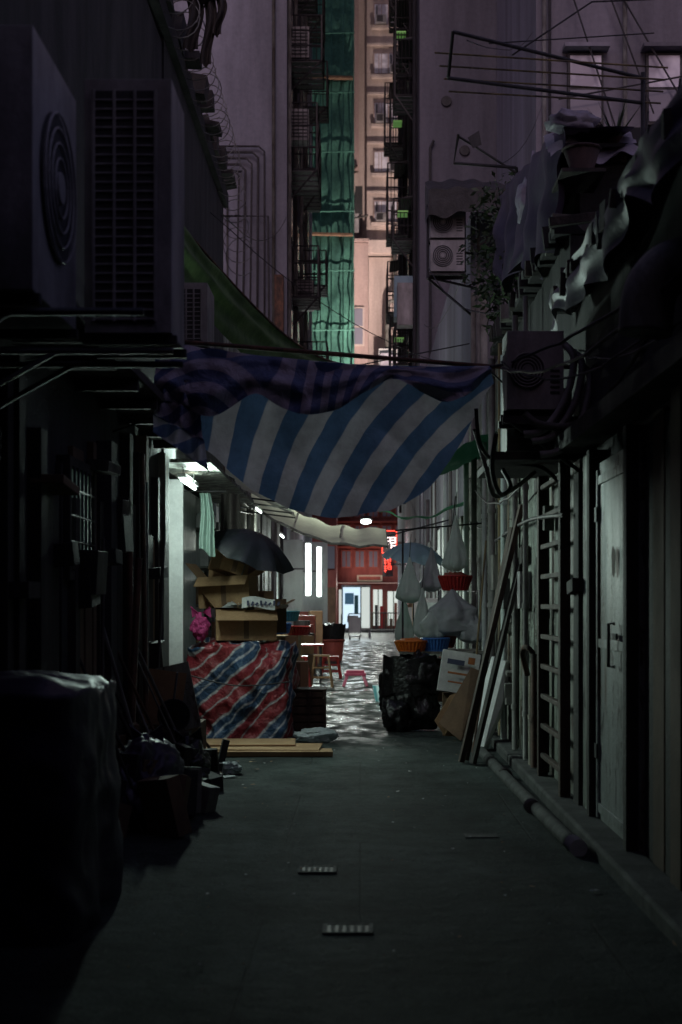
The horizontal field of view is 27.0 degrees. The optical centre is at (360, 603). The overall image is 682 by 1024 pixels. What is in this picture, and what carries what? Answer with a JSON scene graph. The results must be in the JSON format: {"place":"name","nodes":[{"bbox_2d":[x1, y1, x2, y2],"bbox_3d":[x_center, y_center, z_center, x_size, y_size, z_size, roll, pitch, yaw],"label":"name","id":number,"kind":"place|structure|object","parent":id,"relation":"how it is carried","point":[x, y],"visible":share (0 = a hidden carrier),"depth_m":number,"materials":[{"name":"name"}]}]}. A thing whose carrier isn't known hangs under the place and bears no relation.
{"place":"outdoors","nodes":[
{"label":"outdoors","id":0,"kind":"place"},
{"bbox_2d":[0,642,681,1023],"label":"alley pavement","id":1,"kind":"structure","parent":0,"point":[560,942],"depth_m":7.06,"materials":[{"name":"concrete"}]},
{"bbox_2d":[0,670,123,946],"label":"covered crate","id":2,"kind":"object","parent":1,"relation":"on","point":[61,856],"visible":1,"depth_m":6.45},
{"bbox_2d":[119,724,184,824],"bbox_3d":[-1.517,1.189,9.901,0.533,0.702,0.849,0,0,0],"label":"rubbish bag","id":3,"kind":"object","parent":1,"relation":"on","point":[162,750],"visible":0.39,"depth_m":9.75,"materials":[{"name":"plastic"}]},
{"bbox_2d":[80,626,229,837],"bbox_3d":[-1.513,0.870,11.377,0.937,1.433,4.328,0,0,0],"label":"scrap pile","id":4,"kind":"object","parent":1,"relation":"on","point":[172,805],"visible":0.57,"depth_m":9.77,"materials":[{"name":"brown cardboard"}]},
{"bbox_2d":[173,727,210,778],"bbox_3d":[-1.428,1.275,11.617,0.439,0.530,0.651,0,0,0],"label":"rubbish bag","id":5,"kind":"object","parent":4,"relation":"on","point":[202,759],"visible":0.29,"depth_m":11.52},
{"bbox_2d":[141,661,205,748],"bbox_3d":[-1.606,1.026,12.429,0.488,1.049,0.942,0,0,0],"label":"leaning board","id":6,"kind":"object","parent":1,"relation":"on","point":[164,678],"visible":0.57,"depth_m":12.03,"materials":[{"name":"wood"}]},
{"bbox_2d":[155,672,191,743],"bbox_3d":[-1.555,1.059,11.850,0.289,0.981,0.200,0,0,0],"label":"frying pan","id":7,"kind":"object","parent":1,"relation":"on","point":[179,711],"visible":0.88,"depth_m":11.79,"materials":[{"name":"black metal"}]},
{"bbox_2d":[169,479,195,664],"bbox_3d":[-2.085,0.085,17.075,0.210,2.930,2.450,0,0,0],"label":"white partition","id":8,"kind":"object","parent":1,"relation":"on","point":[182,546],"visible":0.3,"depth_m":15.85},
{"bbox_2d":[183,491,225,556],"bbox_3d":[-1.825,-0.886,15.900,0.650,0.738,0.070,0,0,0],"label":"hanging towel","id":9,"kind":"object","parent":8,"relation":"hanging from","point":[206,540],"visible":0.99,"depth_m":15.90,"materials":[{"name":"fabric"}]},
{"bbox_2d":[196,495,220,642],"bbox_3d":[-2.045,0.075,19.120,0.290,2.950,1.440,0,0,0],"label":"alcove shelving","id":10,"kind":"object","parent":1,"relation":"on","point":[205,558],"visible":0.14,"depth_m":18.55,"materials":[{"name":"metal"}]},
{"bbox_2d":[186,637,299,737],"bbox_3d":[-1.403,0.959,16.782,1.334,1.172,1.540,0,0,0],"label":"tarp covered stall","id":11,"kind":"object","parent":1,"relation":"on","point":[243,688],"visible":0.8,"depth_m":16.20,"materials":[{"name":"multicoloured fabric"}]},
{"bbox_2d":[189,606,210,641],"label":"pink bag","id":12,"kind":"object","parent":11,"relation":"on","point":[200,625],"visible":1,"depth_m":16.15,"materials":[{"name":"plastic"}]},
{"bbox_2d":[202,591,294,639],"bbox_3d":[-1.312,0.142,16.627,1.071,0.577,0.880,0,0,-7],"label":"cardboard box","id":13,"kind":"object","parent":11,"relation":"on","point":[232,623],"visible":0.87,"depth_m":16.39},
{"bbox_2d":[185,563,264,608],"bbox_3d":[-1.559,-0.233,16.802,0.950,0.596,0.800,0,0,9],"label":"cardboard box","id":14,"kind":"object","parent":13,"relation":"on","point":[217,590],"visible":0.76,"depth_m":16.61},
{"bbox_2d":[208,548,248,575],"bbox_3d":[-1.465,-0.522,16.747,0.550,0.447,0.560,0,0,-29],"label":"cardboard box","id":15,"kind":"object","parent":14,"relation":"on","point":[220,563],"visible":0.49,"depth_m":16.60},
{"bbox_2d":[214,529,293,574],"bbox_3d":[-1.282,-0.476,16.501,0.932,0.793,1.020,0,0,25],"label":"black umbrella","id":16,"kind":"object","parent":14,"relation":"on","point":[257,550],"visible":0.97,"depth_m":16.19,"materials":[{"name":"fabric"}]},
{"bbox_2d":[223,596,288,609],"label":"newspapers","id":17,"kind":"object","parent":13,"relation":"on","point":[251,602],"visible":1,"depth_m":16.29,"materials":[{"name":"paper"}]},
{"bbox_2d":[204,335,282,642],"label":"market building","id":18,"kind":"structure","parent":1,"relation":"on","point":[269,580],"depth_m":30.34,"materials":[{"name":"grey concrete"}]},
{"bbox_2d":[225,467,294,517],"bbox_3d":[-1.645,-1.814,23.593,0.953,0.593,4.015,0,0,0],"label":"cream awning","id":19,"kind":"object","parent":18,"relation":"attached to","point":[263,498],"visible":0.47,"depth_m":24.19,"materials":[{"name":"fabric"}]},
{"bbox_2d":[249,493,448,548],"bbox_3d":[-0.398,-1.667,27.395,3.827,1.307,2.354,0,0,-8],"label":"cream awning","id":20,"kind":"object","parent":18,"relation":"attached to","point":[314,528],"visible":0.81,"depth_m":27.10,"materials":[{"name":"fabric"}]},
{"bbox_2d":[210,32,681,529],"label":"overhead cables","id":21,"kind":"object","parent":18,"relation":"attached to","point":[615,331],"visible":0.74,"depth_m":9.41,"materials":[{"name":"black rubber"}]},
{"bbox_2d":[206,738,332,756],"bbox_3d":[-1.097,1.512,14.948,1.634,0.059,1.352,0,0,0],"label":"flattened cardboard","id":22,"kind":"object","parent":1,"relation":"on","point":[263,747],"visible":0.64,"depth_m":14.81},
{"bbox_2d":[266,611,322,673],"bbox_3d":[-1.526,0.835,33.438,1.114,1.430,8.747,0,0,0],"label":"market stall","id":23,"kind":"object","parent":1,"relation":"on","point":[313,620],"visible":0.22,"depth_m":34.13,"materials":[{"name":"brown wood"}]},
{"bbox_2d":[283,540,327,625],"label":"white wall panel","id":24,"kind":"structure","parent":1,"relation":"on","point":[294,581],"depth_m":43.00,"materials":[{"name":"paint"}]},
{"bbox_2d":[292,687,326,730],"bbox_3d":[-0.630,1.280,17.225,0.440,0.500,0.490,0,0,0],"label":"wooden crate","id":25,"kind":"object","parent":1,"relation":"on","point":[309,707],"visible":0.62,"depth_m":17.00,"materials":[{"name":"brown wood"}]},
{"bbox_2d":[292,727,339,741],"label":"plastic bag","id":26,"kind":"object","parent":1,"relation":"on","point":[318,734],"visible":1,"depth_m":15.74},
{"bbox_2d":[323,622,345,660],"bbox_3d":[-0.794,1.036,38.400,0.799,1.028,0.780,0,0,0],"label":"waste bin","id":27,"kind":"object","parent":1,"relation":"on","point":[333,638],"visible":0.74,"depth_m":38.09,"materials":[{"name":"plastic"}]},
{"bbox_2d":[322,923,372,934],"bbox_3d":[-0.060,1.550,6.750,0.240,0.019,0.200,0,0,0],"label":"drain cover","id":28,"kind":"object","parent":1,"relation":"on","point":[351,929],"visible":1,"depth_m":6.73,"materials":[{"name":"metal"}]},
{"bbox_2d":[378,649,440,731],"bbox_3d":[0.613,1.047,17.266,0.797,0.986,0.734,0,0,0],"label":"rubbish bag","id":29,"kind":"object","parent":1,"relation":"on","point":[408,692],"visible":0.98,"depth_m":17.03,"materials":[{"name":"plastic"}]},
{"bbox_2d":[395,496,481,637],"bbox_3d":[1.055,0.097,19.004,1.212,2.907,2.016,0,0,0],"label":"hanging rail","id":30,"kind":"object","parent":1,"relation":"on","point":[402,530],"visible":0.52,"depth_m":18.59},
{"bbox_2d":[395,603,413,639],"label":"hanging plastic bag","id":31,"kind":"object","parent":30,"relation":"hanging from","point":[408,630],"visible":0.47,"depth_m":18.95,"materials":[{"name":"white plastic"}]},
{"bbox_2d":[395,534,420,602],"bbox_3d":[0.635,-0.448,18.603,0.364,0.905,0.266,0,0,0],"label":"hanging plastic bag","id":32,"kind":"object","parent":30,"relation":"hanging from","point":[408,590],"visible":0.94,"depth_m":18.53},
{"bbox_2d":[381,539,442,565],"bbox_3d":[0.740,-0.494,20.001,0.838,0.826,0.824,0,0,-22],"label":"pale blue umbrella","id":33,"kind":"object","parent":30,"relation":"attached to","point":[419,553],"visible":0.74,"depth_m":19.75,"materials":[{"name":"fabric"}]},
{"bbox_2d":[413,565,427,637],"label":"hanging plastic bag","id":34,"kind":"object","parent":30,"relation":"hanging from","point":[421,613],"visible":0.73,"depth_m":18.36,"materials":[{"name":"white plastic"}]},
{"bbox_2d":[419,525,440,591],"bbox_3d":[0.941,-0.598,18.998,0.313,0.904,0.219,0,0,0],"label":"hanging plastic bag","id":35,"kind":"object","parent":30,"relation":"hanging from","point":[431,582],"visible":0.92,"depth_m":18.95,"materials":[{"name":"white plastic"}]},
{"bbox_2d":[442,493,467,571],"bbox_3d":[1.190,-0.902,17.995,0.329,1.017,0.231,0,0,0],"label":"hanging plastic bag","id":36,"kind":"object","parent":30,"relation":"hanging from","point":[455,558],"visible":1,"depth_m":17.94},
{"bbox_2d":[399,649,483,701],"bbox_3d":[1.015,1.070,17.850,1.070,0.960,1.100,0,0,0],"label":"market table","id":37,"kind":"object","parent":1,"relation":"on","point":[472,651],"visible":0.24,"depth_m":17.71,"materials":[{"name":"black metal"}]},
{"bbox_2d":[394,637,426,651],"bbox_3d":[0.620,0.507,17.450,0.426,0.178,0.424,0,0,0],"label":"orange basket","id":38,"kind":"object","parent":37,"relation":"on","point":[408,644],"visible":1,"depth_m":17.30,"materials":[{"name":"plastic"}]},
{"bbox_2d":[421,637,449,650],"bbox_3d":[0.920,0.510,17.500,0.367,0.173,0.365,0,0,0],"label":"blue basket","id":39,"kind":"object","parent":37,"relation":"on","point":[437,644],"visible":0.87,"depth_m":17.36,"materials":[{"name":"plastic"}]},
{"bbox_2d":[419,612,444,637],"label":"plastic bag","id":40,"kind":"object","parent":39,"relation":"in","point":[429,627],"visible":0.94,"depth_m":17.62,"materials":[{"name":"white plastic"}]},
{"bbox_2d":[444,636,456,647],"bbox_3d":[1.020,0.485,17.900,0.387,0.153,0.384,0,0,0],"label":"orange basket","id":41,"kind":"object","parent":37,"relation":"on","point":[452,641],"visible":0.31,"depth_m":17.79,"materials":[{"name":"plastic"}]},
{"bbox_2d":[427,588,477,635],"bbox_3d":[1.139,0.110,17.741,0.634,0.607,0.453,0,0,0],"label":"plastic bag","id":42,"kind":"object","parent":41,"relation":"in","point":[453,611],"visible":0.91,"depth_m":17.60,"materials":[{"name":"white plastic"}]},
{"bbox_2d":[438,590,480,649],"bbox_3d":[1.250,0.210,18.100,0.521,0.760,0.424,0,0,0],"label":"wire shelf","id":43,"kind":"object","parent":37,"relation":"on","point":[439,594],"visible":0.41,"depth_m":18.07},
{"bbox_2d":[438,571,472,590],"bbox_3d":[1.200,-0.282,18.050,0.446,0.247,0.444,0,0,0],"label":"red basket","id":44,"kind":"object","parent":43,"relation":"on","point":[457,581],"visible":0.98,"depth_m":17.91,"materials":[{"name":"plastic"}]},
{"bbox_2d":[457,613,481,643],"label":"plastic bag","id":45,"kind":"object","parent":37,"relation":"on","point":[468,635],"visible":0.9,"depth_m":17.60,"materials":[{"name":"white plastic"}]},
{"bbox_2d":[435,667,478,740],"bbox_3d":[1.129,1.137,16.089,0.521,0.814,0.322,0,0,-29],"label":"cardboard sheet","id":46,"kind":"object","parent":1,"relation":"on","point":[451,719],"visible":0.73,"depth_m":16.06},
{"bbox_2d":[437,649,480,735],"bbox_3d":[1.192,1.041,16.555,0.616,1.018,0.391,0,0,0],"label":"printed carton","id":47,"kind":"object","parent":1,"relation":"on","point":[455,666],"visible":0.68,"depth_m":16.45,"materials":[{"name":"cardboard"}]},
{"bbox_2d":[420,179,517,648],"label":"tenement","id":48,"kind":"structure","parent":1,"relation":"on","point":[458,325],"depth_m":23.21,"materials":[{"name":"grey concrete"}]},
{"bbox_2d":[184,226,469,364],"bbox_3d":[-0.656,-3.489,18.197,1.941,1.141,9.102,0,0,18],"label":"green canvas awning","id":49,"kind":"object","parent":48,"relation":"attached to","point":[240,317],"visible":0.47,"depth_m":16.07,"materials":[{"name":"fabric"}]},
{"bbox_2d":[426,205,473,315],"bbox_3d":[1.414,-5.192,21.571,1.080,1.516,0.228,0,0,-44],"label":"steel bracket","id":50,"kind":"object","parent":48,"relation":"attached to","point":[429,278],"visible":0.68,"depth_m":21.43,"materials":[{"name":"black metal"}]},
{"bbox_2d":[429,240,465,279],"bbox_3d":[1.295,-5.155,21.385,0.550,0.510,0.430,0,0,0],"label":"air conditioner","id":51,"kind":"object","parent":50,"relation":"attached to","point":[446,257],"visible":0.98,"depth_m":21.20,"materials":[{"name":"white metal"}]},
{"bbox_2d":[429,211,465,241],"bbox_3d":[1.295,-5.655,21.385,0.550,0.510,0.430,0,0,0],"label":"air conditioner","id":52,"kind":"object","parent":50,"relation":"attached to","point":[451,227],"visible":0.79,"depth_m":21.20,"materials":[{"name":"white metal"}]},
{"bbox_2d":[471,540,499,751],"bbox_3d":[1.375,0.391,15.797,0.318,2.284,2.446,0,0,4],"label":"bamboo pole","id":53,"kind":"object","parent":1,"relation":"on","point":[478,630],"visible":0.42,"depth_m":16.95,"materials":[{"name":"wood"}]},
{"bbox_2d":[473,656,508,748],"bbox_3d":[1.382,1.052,15.095,0.451,0.965,0.290,0,0,-34],"label":"polystyrene board","id":54,"kind":"object","parent":1,"relation":"on","point":[497,706],"visible":0.49,"depth_m":15.01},
{"bbox_2d":[458,504,528,763],"bbox_3d":[1.256,0.290,13.813,0.674,2.489,0.494,0,0,-16],"label":"leaning plank","id":55,"kind":"object","parent":1,"relation":"on","point":[506,562],"visible":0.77,"depth_m":13.67,"materials":[{"name":"brown wood"}]},
{"bbox_2d":[479,746,587,856],"bbox_3d":[1.271,1.508,11.649,0.149,0.125,5.902,0,0,-1],"label":"gutter pipe","id":56,"kind":"object","parent":1,"relation":"on","point":[571,842],"visible":0.97,"depth_m":10.28,"materials":[{"name":"metal"}]},
{"bbox_2d":[491,737,681,952],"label":"kerb","id":57,"kind":"structure","parent":1,"relation":"on","point":[650,889],"depth_m":8.29,"materials":[{"name":"concrete"}]},
{"bbox_2d":[463,295,565,767],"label":"wall pipes","id":58,"kind":"object","parent":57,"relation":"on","point":[522,599],"depth_m":15.18,"materials":[{"name":"metal"}]},
{"bbox_2d":[537,461,570,796],"bbox_3d":[1.540,0.210,11.400,0.080,2.560,1.400,0,0,0],"label":"wooden ladder","id":59,"kind":"object","parent":57,"relation":"on","point":[562,735],"visible":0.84,"depth_m":10.78,"materials":[{"name":"grey wood"}]},
{"bbox_2d":[344,633,395,641],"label":"street","id":60,"kind":"structure","parent":0,"point":[381,637],"depth_m":64.28,"materials":[{"name":"concrete"}]},
{"bbox_2d":[341,585,370,637],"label":"advert lightbox","id":61,"kind":"object","parent":60,"relation":"on","point":[355,598],"visible":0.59,"depth_m":62.96,"materials":[{"name":"plastic"}]},
{"bbox_2d":[345,629,394,632],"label":"street pavement","id":62,"kind":"structure","parent":0,"point":[362,631],"depth_m":75.01,"materials":[{"name":"concrete"}]},
{"bbox_2d":[337,507,397,628],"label":"shop front","id":63,"kind":"object","parent":62,"relation":"on","point":[383,599],"visible":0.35,"depth_m":79.00,"materials":[{"name":"red"}]},
{"label":"ground","id":64,"kind":"structure","parent":0,"visible":0},
{"bbox_2d":[0,0,222,616],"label":"walls","id":65,"kind":"structure","parent":64,"relation":"on","point":[82,40],"depth_m":10.58,"materials":[{"name":"concrete"}]},
{"bbox_2d":[0,354,168,746],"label":"plank cladding","id":66,"kind":"structure","parent":65,"relation":"attached to","point":[51,619],"depth_m":9.38,"materials":[{"name":"brown wood"}]},
{"bbox_2d":[56,455,95,579],"bbox_3d":[-1.903,-0.550,9.550,0.093,0.800,0.900,0,0,0],"label":"shop window","id":67,"kind":"structure","parent":66,"relation":"attached to","point":[80,474],"depth_m":9.55,"materials":[{"name":"black metal"}]},
{"bbox_2d":[0,308,182,407],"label":"steel bracket","id":68,"kind":"object","parent":65,"relation":"attached to","point":[43,362],"visible":1,"depth_m":7.04,"materials":[{"name":"black metal"}]},
{"bbox_2d":[0,25,78,339],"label":"air conditioner","id":69,"kind":"object","parent":68,"relation":"on","point":[38,207],"visible":1,"depth_m":6.00,"materials":[{"name":"black metal"}]},
{"bbox_2d":[82,79,186,358],"bbox_3d":[-1.145,-1.930,7.235,0.470,1.300,0.530,0,0,0],"label":"air conditioner","id":70,"kind":"object","parent":68,"relation":"on","point":[133,193],"visible":0.98,"depth_m":6.99,"materials":[{"name":"black metal"}]},
{"bbox_2d":[11,302,176,448],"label":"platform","id":71,"kind":"structure","parent":65,"relation":"attached to","point":[131,395],"depth_m":9.70,"materials":[{"name":"grey metal"}]},
{"bbox_2d":[147,0,236,207],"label":"roof parapet","id":72,"kind":"structure","parent":65,"relation":"on","point":[163,20],"depth_m":16.00,"materials":[{"name":"grey"}]},
{"bbox_2d":[179,0,226,67],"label":"hanging laundry","id":73,"kind":"object","parent":72,"relation":"hanging from","point":[214,20],"visible":0.96,"depth_m":14.20,"materials":[{"name":"black fabric"}]},
{"bbox_2d":[184,283,213,348],"bbox_3d":[-1.555,-2.615,13.285,0.350,0.630,0.630,0,0,0],"label":"air conditioner","id":74,"kind":"object","parent":65,"relation":"attached to","point":[198,311],"visible":0.52,"depth_m":12.99,"materials":[{"name":"white metal"}]},
{"bbox_2d":[164,0,252,275],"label":"barbed wire","id":75,"kind":"object","parent":65,"relation":"attached to","point":[201,101],"visible":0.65,"depth_m":17.02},
{"bbox_2d":[169,459,253,502],"bbox_3d":[-1.775,-1.340,17.100,0.550,0.200,5.800,0,0,0],"label":"fluorescent lamp","id":76,"kind":"object","parent":65,"relation":"attached to","point":[193,474],"visible":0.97,"depth_m":15.66,"materials":[{"name":"white"}]},
{"bbox_2d":[221,493,239,529],"bbox_3d":[-1.510,-0.955,16.500,0.220,0.630,0.099,0,0,0],"label":"panel","id":77,"kind":"object","parent":76,"relation":"hanging from","point":[230,510],"visible":0.76,"depth_m":16.52,"materials":[{"name":"grey metal"}]},
{"bbox_2d":[113,340,569,517],"bbox_3d":[-0.237,-1.440,11.027,3.691,1.540,0.994,0,0,-11],"label":"striped tarpaulin","id":78,"kind":"object","parent":65,"relation":"attached to","point":[328,439],"visible":0.98,"depth_m":11.04,"materials":[{"name":"fabric"}]},
{"bbox_2d":[173,0,328,541],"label":"grey tower block","id":79,"kind":"structure","parent":64,"relation":"on","point":[264,63],"depth_m":38.60,"materials":[{"name":"paint"}]},
{"bbox_2d":[312,515,336,623],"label":"walls","id":80,"kind":"structure","parent":64,"relation":"on","point":[332,583],"depth_m":76.42,"materials":[{"name":"grey paint"}]},
{"bbox_2d":[312,0,354,363],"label":"netting","id":81,"kind":"object","parent":80,"relation":"attached to","point":[337,157],"visible":0.42,"depth_m":72.00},
{"bbox_2d":[312,0,354,363],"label":"bamboo poles","id":82,"kind":"object","parent":81,"relation":"attached to","point":[331,78],"visible":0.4,"depth_m":71.83,"materials":[{"name":"brown wood"}]},
{"bbox_2d":[337,0,397,582],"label":"cream apartment block","id":83,"kind":"structure","parent":64,"relation":"on","point":[373,63],"depth_m":79.76,"materials":[{"name":"tile"}]},
{"bbox_2d":[354,3,397,365],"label":"windows","id":84,"kind":"structure","parent":83,"relation":"in","point":[382,61],"depth_m":79.71,"materials":[{"name":"grey glass"}]},
{"bbox_2d":[384,0,496,615],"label":"dark tower block","id":85,"kind":"structure","parent":64,"relation":"on","point":[435,117],"depth_m":39.00,"materials":[{"name":"grey concrete"}]},
{"bbox_2d":[469,164,681,861],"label":"walls","id":86,"kind":"structure","parent":64,"relation":"on","point":[660,221],"depth_m":9.60,"materials":[{"name":"grey concrete"}]},
{"bbox_2d":[440,430,497,474],"bbox_3d":[1.310,-1.900,18.950,0.720,0.407,3.500,0,0,0],"label":"dark tarpaulin","id":87,"kind":"object","parent":86,"relation":"attached to","point":[467,452],"visible":0.58,"depth_m":18.12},
{"bbox_2d":[469,458,487,670],"bbox_3d":[1.630,-0.175,19.525,0.062,3.350,4.550,0,0,0],"label":"corrugated sheet","id":88,"kind":"object","parent":86,"relation":"attached to","point":[479,535],"visible":0.1,"depth_m":19.39,"materials":[{"name":"grey metal"}]},
{"bbox_2d":[477,416,582,477],"bbox_3d":[1.334,-1.159,11.350,0.668,0.441,1.700,0,0,0],"label":"steel bracket","id":89,"kind":"object","parent":86,"relation":"attached to","point":[509,462],"visible":0.56,"depth_m":10.67,"materials":[{"name":"black metal"}]},
{"bbox_2d":[500,331,565,420],"bbox_3d":[1.290,-1.695,10.660,0.460,0.630,0.380,0,0,0],"label":"air conditioner","id":90,"kind":"object","parent":89,"relation":"on","point":[532,396],"visible":0.72,"depth_m":10.50,"materials":[{"name":"black metal"}]},
{"bbox_2d":[502,388,571,451],"bbox_3d":[1.370,-1.385,11.085,0.540,0.530,0.430,0,0,0],"label":"air conditioner","id":91,"kind":"object","parent":89,"relation":"on","point":[514,440],"visible":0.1,"depth_m":10.90,"materials":[{"name":"white metal"}]},
{"bbox_2d":[472,342,590,498],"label":"insulated hoses","id":92,"kind":"object","parent":86,"relation":"attached to","point":[542,427],"visible":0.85,"depth_m":10.40,"materials":[{"name":"black rubber"}]},
{"bbox_2d":[489,84,681,355],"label":"roof slab","id":93,"kind":"structure","parent":86,"relation":"on","point":[607,230],"depth_m":9.00,"materials":[{"name":"grey"}]},
{"bbox_2d":[472,237,518,348],"bbox_3d":[1.629,-3.641,16.291,0.692,1.395,1.229,0,0,0],"label":"trailing plant","id":94,"kind":"object","parent":93,"relation":"on","point":[496,292],"visible":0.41,"depth_m":16.28,"materials":[{"name":"green plant"}]},
{"bbox_2d":[492,126,633,292],"bbox_3d":[1.862,-3.795,14.099,0.799,1.950,5.152,0,0,0],"label":"draped dark tarpaulin","id":95,"kind":"object","parent":93,"relation":"on","point":[513,238],"visible":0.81,"depth_m":13.16,"materials":[{"name":"fabric"}]},
{"bbox_2d":[552,142,605,192],"bbox_3d":[1.775,-3.546,11.594,0.350,0.231,0.612,0,0,0],"label":"wash bowl","id":96,"kind":"object","parent":95,"relation":"on","point":[581,174],"visible":1,"depth_m":11.38,"materials":[{"name":"plastic"}]},
{"bbox_2d":[517,127,647,289],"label":"rooftop shed","id":97,"kind":"structure","parent":93,"relation":"on","point":[576,203],"depth_m":12.00,"materials":[{"name":"black metal"}]},
{"bbox_2d":[453,131,517,173],"bbox_3d":[1.624,-4.479,16.000,1.164,1.662,0.040,0,0,0],"label":"tv antenna","id":98,"kind":"object","parent":97,"relation":"attached to","point":[474,139],"visible":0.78,"depth_m":15.99,"materials":[{"name":"black metal"}]},
{"bbox_2d":[458,171,519,314],"bbox_3d":[1.875,-4.434,17.620,1.345,1.855,1.887,0,0,0],"label":"trailing plant","id":99,"kind":"object","parent":97,"relation":"on","point":[484,199],"visible":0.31,"depth_m":17.58,"materials":[{"name":"green plant"}]},
{"bbox_2d":[515,151,534,223],"bbox_3d":[1.662,-4.050,14.005,0.286,0.803,0.254,0,0,0],"label":"hanging bag","id":100,"kind":"object","parent":97,"relation":"hanging from","point":[520,198],"visible":0.36,"depth_m":13.94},
{"bbox_2d":[434,0,667,136],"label":"clothes drying rack","id":101,"kind":"object","parent":97,"relation":"on","point":[642,78],"visible":0.98,"depth_m":12.37,"materials":[{"name":"black metal"}]},
{"bbox_2d":[543,108,637,163],"bbox_3d":[1.906,-3.826,11.852,0.788,0.480,0.565,0,0,0],"label":"plastic sheet bundle","id":102,"kind":"object","parent":97,"relation":"on","point":[566,118],"visible":0.78,"depth_m":11.69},
{"bbox_2d":[588,96,647,164],"bbox_3d":[2.211,-3.993,12.071,0.504,0.585,0.443,0,0,33],"label":"spiky plant","id":103,"kind":"object","parent":97,"relation":"on","point":[620,158],"visible":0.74,"depth_m":11.93,"materials":[{"name":"green plant"}]},
{"bbox_2d":[499,331,681,890],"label":"plank cladding","id":104,"kind":"structure","parent":86,"relation":"attached to","point":[652,641],"depth_m":8.30,"materials":[{"name":"grey wood"}]},
{"bbox_2d":[495,478,520,746],"bbox_3d":[1.600,-0.025,15.775,0.049,3.050,2.850,0,0,0],"label":"corrugated sheet","id":105,"kind":"object","parent":104,"relation":"attached to","point":[509,650],"visible":0.17,"depth_m":15.22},
{"bbox_2d":[519,478,536,754],"bbox_3d":[1.621,0.025,13.350,0.061,2.850,1.900,0,0,0],"label":"corrugated sheet","id":106,"kind":"object","parent":104,"relation":"attached to","point":[532,569],"visible":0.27,"depth_m":13.42,"materials":[{"name":"grey metal"}]},
{"bbox_2d":[593,450,622,838],"bbox_3d":[1.604,0.270,9.095,0.112,2.440,1.250,0,0,0],"label":"metal door","id":107,"kind":"structure","parent":104,"relation":"attached to","point":[608,743],"depth_m":9.22,"materials":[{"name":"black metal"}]},
{"bbox_2d":[497,0,681,184],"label":"mauve tower block","id":108,"kind":"structure","parent":64,"relation":"on","point":[520,20],"depth_m":30.00,"materials":[{"name":"paint"}]},
{"bbox_2d":[542,0,681,144],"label":"windows and pipes","id":109,"kind":"structure","parent":108,"relation":"in","point":[667,54],"depth_m":29.84,"materials":[{"name":"black metal"}]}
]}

